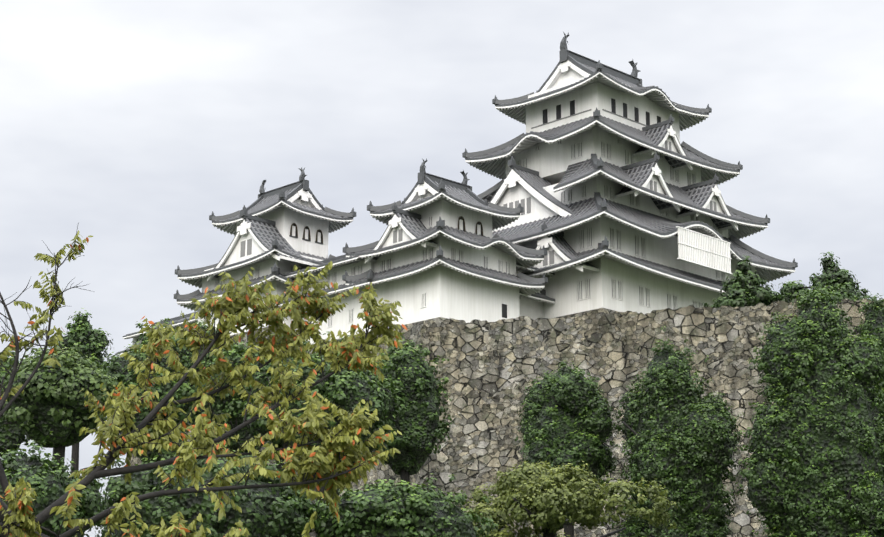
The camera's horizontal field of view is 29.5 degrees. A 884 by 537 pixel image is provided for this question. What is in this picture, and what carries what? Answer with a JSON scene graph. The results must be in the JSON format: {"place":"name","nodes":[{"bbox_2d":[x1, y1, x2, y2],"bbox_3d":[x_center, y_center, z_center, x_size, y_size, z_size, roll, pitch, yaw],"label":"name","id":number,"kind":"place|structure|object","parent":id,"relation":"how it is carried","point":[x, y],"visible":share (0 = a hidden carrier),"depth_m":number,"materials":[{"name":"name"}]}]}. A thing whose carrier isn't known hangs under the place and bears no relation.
{"place":"outdoors","nodes":[
{"label":"outdoors","id":0,"kind":"place"},
{"bbox_2d":[115,311,197,465],"bbox_3d":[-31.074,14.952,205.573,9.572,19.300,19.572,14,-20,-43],"label":"building","id":1,"kind":"structure","parent":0,"point":[178,320],"depth_m":207.62,"materials":[{"name":"paint"}]},
{"bbox_2d":[0,223,406,536],"bbox_3d":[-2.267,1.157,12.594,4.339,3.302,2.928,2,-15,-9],"label":"cherry","id":2,"kind":"object","parent":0,"point":[311,461],"depth_m":12.92,"materials":[{"name":"green plant"}]},
{"bbox_2d":[174,168,355,536],"bbox_3d":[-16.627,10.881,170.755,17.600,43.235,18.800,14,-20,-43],"label":"castle turret","id":3,"kind":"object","parent":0,"point":[279,232],"visible":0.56,"depth_m":170.15,"materials":[{"name":"paint"}]},
{"bbox_2d":[280,254,373,357],"bbox_3d":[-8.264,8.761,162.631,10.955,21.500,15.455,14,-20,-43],"label":"castle building","id":4,"kind":"structure","parent":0,"point":[345,319],"depth_m":159.84,"materials":[{"name":"paint"}]},
{"bbox_2d":[0,0,883,536],"label":"sky","id":5,"kind":"structure","parent":0,"point":[129,122],"materials":[{"name":"white"}]},
{"bbox_2d":[339,158,547,496],"bbox_3d":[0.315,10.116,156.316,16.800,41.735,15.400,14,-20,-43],"label":"castle turret","id":6,"kind":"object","parent":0,"point":[436,253],"visible":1,"depth_m":155.48,"materials":[{"name":"paint"}]},
{"bbox_2d":[462,32,797,318],"bbox_3d":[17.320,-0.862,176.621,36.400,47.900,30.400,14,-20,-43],"label":"keep","id":7,"kind":"structure","parent":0,"point":[609,182],"depth_m":169.78,"materials":[{"name":"paint"}]},
{"bbox_2d":[516,263,554,319],"bbox_3d":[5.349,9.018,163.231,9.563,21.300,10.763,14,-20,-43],"label":"castle building","id":8,"kind":"structure","parent":7,"relation":"attached to","point":[531,306],"depth_m":162.59,"materials":[{"name":"paint"}]},
{"label":"ground","id":9,"kind":"structure","parent":0,"visible":0},
{"bbox_2d":[0,252,883,536],"bbox_3d":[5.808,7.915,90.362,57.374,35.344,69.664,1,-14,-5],"label":"trees","id":10,"kind":"object","parent":9,"relation":"on","point":[406,463],"visible":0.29,"depth_m":82.83,"materials":[{"name":"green plant"}]},
{"bbox_2d":[0,343,119,434],"bbox_3d":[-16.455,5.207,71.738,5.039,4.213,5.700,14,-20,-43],"label":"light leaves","id":11,"kind":"object","parent":10,"relation":"on","point":[68,358],"visible":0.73,"depth_m":70.24,"materials":[{"name":"green plant"}]},
{"bbox_2d":[461,460,677,536],"bbox_3d":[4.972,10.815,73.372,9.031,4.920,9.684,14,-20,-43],"label":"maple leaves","id":12,"kind":"object","parent":10,"relation":"on","point":[545,491],"visible":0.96,"depth_m":71.83,"materials":[{"name":"green plant"}]},
{"bbox_2d":[419,298,883,536],"bbox_3d":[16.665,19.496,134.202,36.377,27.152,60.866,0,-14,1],"label":"front wall","id":13,"kind":"structure","parent":9,"relation":"on","point":[489,370],"depth_m":122.36,"materials":[{"name":"stone"}]}
]}

